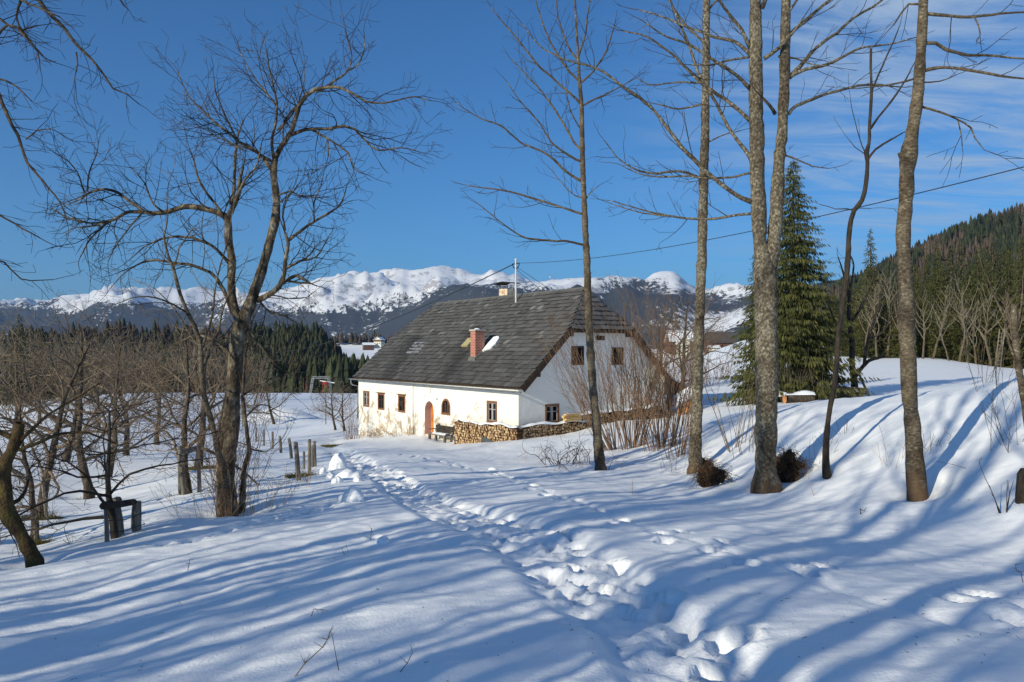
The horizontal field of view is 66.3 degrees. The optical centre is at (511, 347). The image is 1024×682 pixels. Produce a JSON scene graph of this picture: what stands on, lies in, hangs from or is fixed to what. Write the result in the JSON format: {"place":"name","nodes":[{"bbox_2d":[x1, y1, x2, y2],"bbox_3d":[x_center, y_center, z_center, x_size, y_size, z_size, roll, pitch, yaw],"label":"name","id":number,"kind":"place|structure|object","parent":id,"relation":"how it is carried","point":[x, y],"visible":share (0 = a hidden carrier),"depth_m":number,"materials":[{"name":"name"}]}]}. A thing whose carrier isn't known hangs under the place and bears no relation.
{"place":"outdoors","nodes":[
{"label":"outdoors","id":0,"kind":"place"},
{"bbox_2d":[0,256,953,368],"bbox_3d":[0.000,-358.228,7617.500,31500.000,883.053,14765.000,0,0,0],"label":"mountains","id":1,"kind":"structure","parent":0,"point":[352,301],"depth_m":5126.84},
{"bbox_2d":[0,317,228,376],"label":"conifer wood","id":2,"kind":"object","parent":1,"relation":"on","point":[123,324],"visible":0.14,"depth_m":484.57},
{"bbox_2d":[0,319,230,403],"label":"brown wood","id":3,"kind":"object","parent":1,"relation":"on","point":[166,331],"visible":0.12,"depth_m":484.12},
{"bbox_2d":[244,320,368,393],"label":"conifer wood","id":4,"kind":"object","parent":1,"relation":"on","point":[340,366],"visible":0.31,"depth_m":323.76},
{"bbox_2d":[331,332,391,343],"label":"larch patch","id":5,"kind":"object","parent":1,"relation":"on","point":[359,339],"visible":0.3,"depth_m":1034.74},
{"bbox_2d":[704,332,735,353],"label":"house","id":6,"kind":"structure","parent":1,"relation":"on","point":[726,341],"depth_m":496.26,"materials":[{"name":"grey"}]},
{"bbox_2d":[738,205,1023,341],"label":"conifer wood","id":7,"kind":"object","parent":1,"relation":"on","point":[1004,231],"visible":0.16,"depth_m":755.75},
{"bbox_2d":[782,202,1023,317],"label":"larch patch","id":8,"kind":"object","parent":1,"relation":"on","point":[928,247],"visible":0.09,"depth_m":749.78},
{"bbox_2d":[0,340,1023,681],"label":"ground","id":9,"kind":"structure","parent":0,"point":[510,546],"depth_m":9.22,"materials":[{"name":"snow"}]},
{"bbox_2d":[0,314,44,406],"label":"forest spruce","id":10,"kind":"object","parent":9,"relation":"on","point":[19,352],"visible":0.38,"depth_m":104.87,"materials":[{"name":"green plant"}]},
{"bbox_2d":[5,344,73,423],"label":"orchard tree","id":11,"kind":"object","parent":9,"relation":"on","point":[33,364],"visible":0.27,"depth_m":62.38,"materials":[{"name":"brown plant"}]},
{"bbox_2d":[28,330,58,402],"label":"forest spruce","id":12,"kind":"object","parent":9,"relation":"on","point":[50,392],"visible":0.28,"depth_m":111.90,"materials":[{"name":"green plant"}]},
{"bbox_2d":[0,311,99,447],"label":"orchard tree","id":13,"kind":"object","parent":9,"relation":"on","point":[17,381],"visible":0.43,"depth_m":33.19,"materials":[{"name":"brown plant"}]},
{"bbox_2d":[0,367,116,541],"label":"orchard tree","id":14,"kind":"object","parent":9,"relation":"on","point":[32,501],"visible":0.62,"depth_m":13.60,"materials":[{"name":"brown plant"}]},
{"bbox_2d":[0,363,149,567],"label":"mossy tree","id":15,"kind":"object","parent":9,"relation":"on","point":[11,521],"visible":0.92,"depth_m":10.95,"materials":[{"name":"brown plant"}]},
{"bbox_2d":[0,0,162,303],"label":"overhanging tree","id":16,"kind":"object","parent":9,"relation":"on","point":[30,42],"visible":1,"depth_m":11.51,"materials":[{"name":"brown plant"}]},
{"bbox_2d":[0,291,168,499],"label":"orchard tree","id":17,"kind":"object","parent":9,"relation":"on","point":[84,469],"visible":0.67,"depth_m":22.98,"materials":[{"name":"brown plant"}]},
{"bbox_2d":[0,306,188,521],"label":"orchard tree","id":18,"kind":"object","parent":9,"relation":"on","point":[64,395],"visible":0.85,"depth_m":17.51,"materials":[{"name":"brown plant"}]},
{"bbox_2d":[0,281,194,464],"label":"orchard tree","id":19,"kind":"object","parent":9,"relation":"on","point":[73,421],"visible":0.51,"depth_m":31.48,"materials":[{"name":"brown plant"}]},
{"bbox_2d":[51,348,156,426],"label":"orchard tree","id":20,"kind":"object","parent":9,"relation":"on","point":[106,377],"visible":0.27,"depth_m":58.28,"materials":[{"name":"brown plant"}]},
{"bbox_2d":[31,329,199,477],"bbox_3d":[-13.960,2.186,27.569,5.520,5.834,6.065,0,0,2],"label":"orchard tree","id":21,"kind":"object","parent":9,"relation":"on","point":[118,422],"visible":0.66,"depth_m":27.68,"materials":[{"name":"brown plant"}]},
{"bbox_2d":[0,385,237,552],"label":"young tree","id":22,"kind":"object","parent":9,"relation":"on","point":[106,465],"visible":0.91,"depth_m":12.40,"materials":[{"name":"brown plant"}]},
{"bbox_2d":[48,321,194,455],"bbox_3d":[-17.643,2.368,35.317,5.972,7.396,4.771,0,0,42],"label":"orchard tree","id":23,"kind":"object","parent":9,"relation":"on","point":[127,427],"visible":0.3,"depth_m":35.46,"materials":[{"name":"brown plant"}]},
{"bbox_2d":[99,496,144,541],"bbox_3d":[-6.237,2.959,12.717,0.601,1.173,1.390,0,0,-18],"label":"tree guard","id":24,"kind":"object","parent":9,"relation":"on","point":[117,503],"visible":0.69,"depth_m":12.52,"materials":[{"name":"grey wood"}]},
{"bbox_2d":[89,338,211,444],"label":"orchard tree","id":25,"kind":"object","parent":9,"relation":"on","point":[174,404],"visible":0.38,"depth_m":43.43,"materials":[{"name":"brown plant"}]},
{"bbox_2d":[82,147,253,516],"bbox_3d":[-6.133,-0.353,14.203,2.568,6.969,2.158,0,0,0],"label":"slender tree","id":26,"kind":"object","parent":9,"relation":"on","point":[200,345],"visible":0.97,"depth_m":14.17,"materials":[{"name":"brown plant"}]},
{"bbox_2d":[177,445,201,494],"bbox_3d":[-8.135,3.240,19.765,0.592,1.684,1.224,0,0,-23],"label":"tree guard","id":27,"kind":"object","parent":9,"relation":"on","point":[181,485],"visible":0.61,"depth_m":19.66,"materials":[{"name":"grey wood"}]},
{"bbox_2d":[149,474,253,518],"bbox_3d":[-5.431,2.700,13.821,1.644,1.024,1.462,0,0,-43],"label":"thicket","id":28,"kind":"object","parent":9,"relation":"on","point":[216,502],"visible":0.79,"depth_m":13.80,"materials":[{"name":"plant"}]},
{"bbox_2d":[92,295,316,493],"bbox_3d":[-8.386,1.716,20.726,6.844,6.358,4.165,0,0,21],"label":"orchard tree","id":29,"kind":"object","parent":9,"relation":"on","point":[188,485],"visible":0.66,"depth_m":20.42,"materials":[{"name":"brown plant"}]},
{"bbox_2d":[128,292,289,467],"bbox_3d":[-10.117,1.404,27.505,4.950,6.661,5.603,0,0,24],"label":"orchard tree","id":30,"kind":"object","parent":9,"relation":"on","point":[212,402],"visible":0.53,"depth_m":27.22,"materials":[{"name":"brown plant"}]},
{"bbox_2d":[147,350,311,516],"bbox_3d":[-5.256,1.664,14.097,2.809,3.251,2.354,0,0,23],"label":"thicket","id":31,"kind":"object","parent":9,"relation":"on","point":[221,477],"visible":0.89,"depth_m":14.19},
{"bbox_2d":[193,352,276,437],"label":"orchard tree","id":32,"kind":"object","parent":9,"relation":"on","point":[221,415],"visible":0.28,"depth_m":49.91,"materials":[{"name":"brown plant"}]},
{"bbox_2d":[15,0,457,517],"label":"fruit tree","id":33,"kind":"object","parent":9,"relation":"on","point":[240,329],"visible":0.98,"depth_m":14.72,"materials":[{"name":"brown plant"}]},
{"bbox_2d":[202,476,298,511],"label":"thicket","id":34,"kind":"object","parent":9,"relation":"on","point":[267,494],"visible":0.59,"depth_m":15.08,"materials":[{"name":"plant"}]},
{"bbox_2d":[222,359,301,423],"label":"orchard tree","id":35,"kind":"object","parent":9,"relation":"on","point":[270,411],"visible":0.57,"depth_m":75.87,"materials":[{"name":"brown plant"}]},
{"bbox_2d":[199,278,326,513],"bbox_3d":[-4.883,0.933,15.559,2.117,4.756,1.776,0,0,31],"label":"tree","id":36,"kind":"object","parent":9,"relation":"on","point":[246,427],"visible":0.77,"depth_m":15.17,"materials":[{"name":"brown plant"}]},
{"bbox_2d":[247,464,323,493],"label":"thicket","id":37,"kind":"object","parent":9,"relation":"on","point":[286,477],"visible":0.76,"depth_m":17.60,"materials":[{"name":"plant"}]},
{"bbox_2d":[293,442,300,480],"bbox_3d":[-5.753,3.183,20.998,0.216,1.330,0.132,0,0,0],"label":"fence post","id":38,"kind":"object","parent":9,"relation":"on","point":[297,466],"visible":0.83,"depth_m":20.95,"materials":[{"name":"grey wood"}]},
{"bbox_2d":[302,375,353,429],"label":"orchard tree","id":39,"kind":"object","parent":9,"relation":"on","point":[334,425],"visible":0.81,"depth_m":57.90,"materials":[{"name":"brown plant"}]},
{"bbox_2d":[310,377,358,431],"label":"orchard tree","id":40,"kind":"object","parent":9,"relation":"on","point":[341,406],"visible":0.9,"depth_m":56.16,"materials":[{"name":"brown plant"}]},
{"bbox_2d":[328,453,346,469],"bbox_3d":[-5.403,3.717,24.207,0.567,0.963,0.446,0,0,0],"label":"snow block","id":41,"kind":"object","parent":9,"relation":"on","point":[338,461],"depth_m":24.08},
{"bbox_2d":[335,469,361,477],"bbox_3d":[-4.260,3.357,20.368,0.723,0.453,0.538,0,0,8],"label":"snow block","id":42,"kind":"object","parent":9,"relation":"on","point":[346,473],"depth_m":20.19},
{"bbox_2d":[337,486,363,503],"bbox_3d":[-3.101,2.912,15.067,0.557,0.522,0.401,0,0,16],"label":"snow block","id":43,"kind":"object","parent":9,"relation":"on","point":[353,494],"depth_m":14.93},
{"bbox_2d":[337,392,372,439],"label":"bare bush","id":44,"kind":"object","parent":9,"relation":"on","point":[349,420],"visible":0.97,"depth_m":49.00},
{"bbox_2d":[428,423,454,442],"bbox_3d":[-3.843,4.724,42.665,0.710,1.080,1.800,0,0,-38],"label":"garden bench","id":45,"kind":"object","parent":9,"relation":"on","point":[438,430],"visible":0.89,"depth_m":42.52,"materials":[{"name":"grey wood"}]},
{"bbox_2d":[348,258,686,440],"bbox_3d":[0.154,0.684,48.602,13.649,11.831,18.060,0,0,-38],"label":"farmhouse","id":46,"kind":"object","parent":9,"relation":"on","point":[449,363],"visible":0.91,"depth_m":42.99,"materials":[{"name":"paint"}]},
{"bbox_2d":[249,263,514,352],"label":"power cable","id":47,"kind":"object","parent":46,"relation":"attached to","point":[413,310],"visible":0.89,"depth_m":60.43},
{"bbox_2d":[487,400,496,422],"bbox_3d":[-0.965,3.231,39.733,0.667,1.097,0.776,0,0,0],"label":"window","id":48,"kind":"structure","parent":46,"relation":"in","point":[493,404],"depth_m":39.76,"materials":[{"name":"brown wood"}]},
{"bbox_2d":[545,404,558,422],"bbox_3d":[1.979,3.296,39.374,0.827,0.971,0.706,0,0,0],"label":"window","id":49,"kind":"structure","parent":46,"relation":"in","point":[551,410],"depth_m":39.40,"materials":[{"name":"brown wood"}]},
{"bbox_2d":[571,346,583,364],"bbox_3d":[3.347,0.393,40.444,0.792,0.980,0.679,0,0,0],"label":"window","id":50,"kind":"structure","parent":46,"relation":"in","point":[580,349],"depth_m":40.59,"materials":[{"name":"brown wood"}]},
{"bbox_2d":[533,166,1023,262],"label":"power cable","id":51,"kind":"object","parent":46,"relation":"attached to","point":[815,217],"visible":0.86,"depth_m":21.12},
{"bbox_2d":[454,419,588,443],"bbox_3d":[0.530,4.745,40.495,4.971,2.309,5.414,0,0,-38],"label":"firewood stack","id":52,"kind":"object","parent":9,"relation":"on","point":[465,431],"visible":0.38,"depth_m":38.64,"materials":[{"name":"brown wood"}]},
{"bbox_2d":[444,0,650,470],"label":"tall tree","id":53,"kind":"object","parent":9,"relation":"on","point":[599,459],"visible":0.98,"depth_m":21.92,"materials":[{"name":"brown plant"}]},
{"bbox_2d":[520,429,590,464],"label":"bush","id":54,"kind":"object","parent":9,"relation":"on","point":[576,454],"visible":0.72,"depth_m":24.76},
{"bbox_2d":[524,302,630,450],"bbox_3d":[2.341,0.895,28.625,4.087,5.921,3.989,0,0,0],"label":"hazel bush","id":55,"kind":"object","parent":9,"relation":"on","point":[586,413],"visible":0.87,"depth_m":28.60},
{"bbox_2d":[539,424,625,470],"bbox_3d":[2.192,2.978,22.681,2.732,1.330,3.334,0,0,0],"label":"bush","id":56,"kind":"object","parent":9,"relation":"on","point":[579,462],"visible":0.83,"depth_m":23.35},
{"bbox_2d":[563,403,668,426],"bbox_3d":[5.756,4.182,41.933,7.872,2.236,0.450,0,0,-38],"label":"firewood stack","id":57,"kind":"object","parent":9,"relation":"on","point":[626,417],"visible":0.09,"depth_m":41.67,"materials":[{"name":"brown wood"}]},
{"bbox_2d":[574,271,690,449],"bbox_3d":[4.293,0.551,28.092,4.394,6.379,3.473,0,0,0],"label":"hazel bush","id":58,"kind":"object","parent":9,"relation":"on","point":[634,425],"visible":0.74,"depth_m":27.84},
{"bbox_2d":[571,271,731,451],"bbox_3d":[4.769,0.399,24.893,5.019,5.922,4.461,0,0,-20],"label":"hazel bush","id":59,"kind":"object","parent":9,"relation":"on","point":[663,433],"visible":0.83,"depth_m":24.97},
{"bbox_2d":[586,0,748,473],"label":"tall tree","id":60,"kind":"object","parent":9,"relation":"on","point":[695,442],"visible":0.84,"depth_m":19.92,"materials":[{"name":"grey plant"}]},
{"bbox_2d":[628,287,719,376],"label":"pear tree","id":61,"kind":"object","parent":9,"relation":"on","point":[684,337],"visible":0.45,"depth_m":60.11,"materials":[{"name":"brown plant"}]},
{"bbox_2d":[631,320,723,459],"bbox_3d":[4.607,1.221,22.270,2.607,4.087,2.662,0,0,0],"label":"hazel bush","id":62,"kind":"object","parent":9,"relation":"on","point":[687,437],"visible":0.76,"depth_m":22.36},
{"bbox_2d":[633,291,743,384],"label":"pear tree","id":63,"kind":"object","parent":9,"relation":"on","point":[686,319],"visible":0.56,"depth_m":64.08,"materials":[{"name":"brown plant"}]},
{"bbox_2d":[685,457,739,488],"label":"root clump","id":64,"kind":"object","parent":9,"relation":"on","point":[707,475],"visible":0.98,"depth_m":16.29,"materials":[{"name":"brown plant"}]},
{"bbox_2d":[505,0,934,493],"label":"double stemmed tree","id":65,"kind":"object","parent":9,"relation":"on","point":[765,479],"visible":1,"depth_m":15.41,"materials":[{"name":"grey plant"}]},
{"bbox_2d":[703,366,755,451],"bbox_3d":[5.765,1.519,20.387,1.969,2.512,1.537,0,0,0],"label":"thin shrub","id":66,"kind":"object","parent":9,"relation":"on","point":[713,407],"visible":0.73,"depth_m":20.32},
{"bbox_2d":[725,254,755,399],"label":"spruce","id":67,"kind":"object","parent":9,"relation":"on","point":[743,386],"visible":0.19,"depth_m":49.98,"materials":[{"name":"green plant"}]},
{"bbox_2d":[708,161,881,405],"bbox_3d":[16.255,-2.991,44.436,11.874,15.912,8.165,0,0,-29],"label":"spruce","id":68,"kind":"object","parent":9,"relation":"on","point":[799,331],"visible":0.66,"depth_m":43.55,"materials":[{"name":"green plant"}]},
{"bbox_2d":[776,442,817,482],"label":"root clump","id":69,"kind":"object","parent":9,"relation":"on","point":[789,465],"visible":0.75,"depth_m":16.07,"materials":[{"name":"brown plant"}]},
{"bbox_2d":[779,390,814,402],"bbox_3d":[14.729,2.553,40.512,1.914,0.721,0.647,0,0,-9],"label":"cut log","id":70,"kind":"object","parent":9,"relation":"on","point":[799,396],"visible":0.84,"depth_m":40.30,"materials":[{"name":"wood"}]},
{"bbox_2d":[798,7,914,478],"bbox_3d":[6.714,-1.868,14.939,2.279,9.281,0.859,0,0,12],"label":"sapling","id":71,"kind":"object","parent":9,"relation":"on","point":[826,472],"visible":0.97,"depth_m":14.96,"materials":[{"name":"brown plant"}]},
{"bbox_2d":[826,250,896,386],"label":"dark fruit tree","id":72,"kind":"object","parent":9,"relation":"on","point":[852,342],"visible":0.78,"depth_m":47.88,"materials":[{"name":"brown plant"}]},
{"bbox_2d":[853,288,879,357],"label":"forest spruce","id":73,"kind":"object","parent":9,"relation":"on","point":[862,348],"visible":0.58,"depth_m":98.73,"materials":[{"name":"green plant"}]},
{"bbox_2d":[845,227,893,355],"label":"forest spruce","id":74,"kind":"object","parent":9,"relation":"on","point":[874,283],"visible":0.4,"depth_m":102.79,"materials":[{"name":"green plant"}]},
{"bbox_2d":[857,278,886,356],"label":"bare forest tree","id":75,"kind":"object","parent":9,"relation":"on","point":[876,352],"visible":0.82,"depth_m":95.20,"materials":[{"name":"brown plant"}]},
{"bbox_2d":[870,266,898,357],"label":"bare forest tree","id":76,"kind":"object","parent":9,"relation":"on","point":[889,339],"visible":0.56,"depth_m":97.12,"materials":[{"name":"brown plant"}]},
{"bbox_2d":[878,281,891,355],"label":"forest spruce","id":77,"kind":"object","parent":9,"relation":"on","point":[883,309],"visible":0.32,"depth_m":104.88,"materials":[{"name":"green plant"}]},
{"bbox_2d":[882,301,898,357],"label":"forest spruce","id":78,"kind":"object","parent":9,"relation":"on","point":[893,346],"visible":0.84,"depth_m":97.07,"materials":[{"name":"green plant"}]},
{"bbox_2d":[914,292,922,356],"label":"forest spruce","id":79,"kind":"object","parent":9,"relation":"on","point":[918,339],"visible":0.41,"depth_m":100.57,"materials":[{"name":"green plant"}]},
{"bbox_2d":[913,269,935,355],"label":"forest spruce","id":80,"kind":"object","parent":9,"relation":"on","point":[918,289],"visible":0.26,"depth_m":105.05,"materials":[{"name":"green plant"}]},
{"bbox_2d":[826,0,1023,501],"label":"tall tree","id":81,"kind":"object","parent":9,"relation":"on","point":[916,481],"visible":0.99,"depth_m":11.92,"materials":[{"name":"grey plant"}]},
{"bbox_2d":[916,255,935,336],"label":"forest spruce","id":82,"kind":"object","parent":9,"relation":"on","point":[927,276],"visible":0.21,"depth_m":112.14,"materials":[{"name":"green plant"}]},
{"bbox_2d":[915,290,936,358],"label":"bare forest tree","id":83,"kind":"object","parent":9,"relation":"on","point":[924,330],"visible":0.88,"depth_m":93.64,"materials":[{"name":"brown plant"}]},
{"bbox_2d":[916,284,947,358],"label":"forest spruce","id":84,"kind":"object","parent":9,"relation":"on","point":[930,341],"visible":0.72,"depth_m":99.46,"materials":[{"name":"green plant"}]},
{"bbox_2d":[921,245,953,357],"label":"forest spruce","id":85,"kind":"object","parent":9,"relation":"on","point":[937,288],"visible":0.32,"depth_m":107.89,"materials":[{"name":"green plant"}]},
{"bbox_2d":[928,285,957,358],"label":"bare forest tree","id":86,"kind":"object","parent":9,"relation":"on","point":[943,321],"visible":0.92,"depth_m":94.84,"materials":[{"name":"brown plant"}]},
{"bbox_2d":[935,281,960,359],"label":"forest spruce","id":87,"kind":"object","parent":9,"relation":"on","point":[949,344],"visible":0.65,"depth_m":100.79,"materials":[{"name":"green plant"}]},
{"bbox_2d":[939,245,964,358],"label":"forest spruce","id":88,"kind":"object","parent":9,"relation":"on","point":[953,278],"visible":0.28,"depth_m":108.17,"materials":[{"name":"green plant"}]},
{"bbox_2d":[943,241,971,333],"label":"forest spruce","id":89,"kind":"object","parent":9,"relation":"on","point":[960,260],"visible":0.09,"depth_m":115.22,"materials":[{"name":"green plant"}]},
{"bbox_2d":[949,278,974,363],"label":"forest spruce","id":90,"kind":"object","parent":9,"relation":"on","point":[959,341],"visible":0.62,"depth_m":97.72,"materials":[{"name":"green plant"}]},
{"bbox_2d":[942,287,983,362],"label":"bare forest tree","id":91,"kind":"object","parent":9,"relation":"on","point":[967,346],"visible":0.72,"depth_m":95.03,"materials":[{"name":"brown plant"}]},
{"bbox_2d":[951,261,981,362],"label":"forest spruce","id":92,"kind":"object","parent":9,"relation":"on","point":[968,289],"visible":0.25,"depth_m":103.95,"materials":[{"name":"green plant"}]},
{"bbox_2d":[946,274,989,361],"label":"bare forest tree","id":93,"kind":"object","parent":9,"relation":"on","point":[964,337],"visible":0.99,"depth_m":93.62,"materials":[{"name":"brown plant"}]},
{"bbox_2d":[966,251,996,356],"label":"forest spruce","id":94,"kind":"object","parent":9,"relation":"on","point":[973,289],"visible":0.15,"depth_m":103.87,"materials":[{"name":"green plant"}]},
{"bbox_2d":[966,257,997,364],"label":"forest spruce","id":95,"kind":"object","parent":9,"relation":"on","point":[979,347],"visible":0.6,"depth_m":99.56,"materials":[{"name":"green plant"}]},
{"bbox_2d":[961,278,1005,366],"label":"bare forest tree","id":96,"kind":"object","parent":9,"relation":"on","point":[987,349],"visible":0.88,"depth_m":92.98,"materials":[{"name":"brown plant"}]},
{"bbox_2d":[960,306,1010,382],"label":"thicket","id":97,"kind":"object","parent":9,"relation":"on","point":[984,348],"visible":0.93,"depth_m":16.96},
{"bbox_2d":[968,260,1012,367],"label":"forest spruce","id":98,"kind":"object","parent":9,"relation":"on","point":[991,279],"visible":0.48,"depth_m":99.58,"materials":[{"name":"green plant"}]},
{"bbox_2d":[981,243,1000,319],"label":"forest spruce","id":99,"kind":"object","parent":9,"relation":"on","point":[992,255],"visible":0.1,"depth_m":114.35,"materials":[{"name":"green plant"}]},
{"bbox_2d":[962,330,1021,391],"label":"thicket","id":100,"kind":"object","parent":9,"relation":"on","point":[993,361],"visible":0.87,"depth_m":15.61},
{"bbox_2d":[977,245,1023,423],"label":"bare tree","id":101,"kind":"object","parent":9,"relation":"on","point":[1014,320],"visible":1,"depth_m":10.96,"materials":[{"name":"brown plant"}]},
{"bbox_2d":[980,388,1023,452],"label":"thicket","id":102,"kind":"object","parent":9,"relation":"on","point":[995,413],"visible":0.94,"depth_m":12.51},
{"bbox_2d":[988,247,1016,356],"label":"forest spruce","id":103,"kind":"object","parent":9,"relation":"on","point":[998,286],"visible":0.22,"depth_m":105.84,"materials":[{"name":"green plant"}]},
{"bbox_2d":[991,246,1019,328],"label":"forest spruce","id":104,"kind":"object","parent":9,"relation":"on","point":[1009,254],"visible":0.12,"depth_m":107.82,"materials":[{"name":"green plant"}]},
{"bbox_2d":[994,252,1023,367],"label":"forest spruce","id":105,"kind":"object","parent":9,"relation":"on","point":[1008,275],"visible":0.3,"depth_m":101.31,"materials":[{"name":"green plant"}]},
{"bbox_2d":[995,286,1023,368],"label":"bare forest tree","id":106,"kind":"object","parent":9,"relation":"on","point":[1007,312],"visible":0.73,"depth_m":91.65,"materials":[{"name":"brown plant"}]},
{"bbox_2d":[1002,259,1023,368],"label":"forest spruce","id":107,"kind":"object","parent":9,"relation":"on","point":[1019,278],"visible":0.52,"depth_m":99.17,"materials":[{"name":"green plant"}]},
{"bbox_2d":[1015,468,1023,503],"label":"stump","id":108,"kind":"object","parent":9,"relation":"on","point":[1019,494],"visible":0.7,"depth_m":10.53,"materials":[{"name":"wood"}]},
{"bbox_2d":[0,0,1023,301],"label":"sky","id":109,"kind":"structure","parent":0,"point":[420,219],"materials":[{"name":"blue"}]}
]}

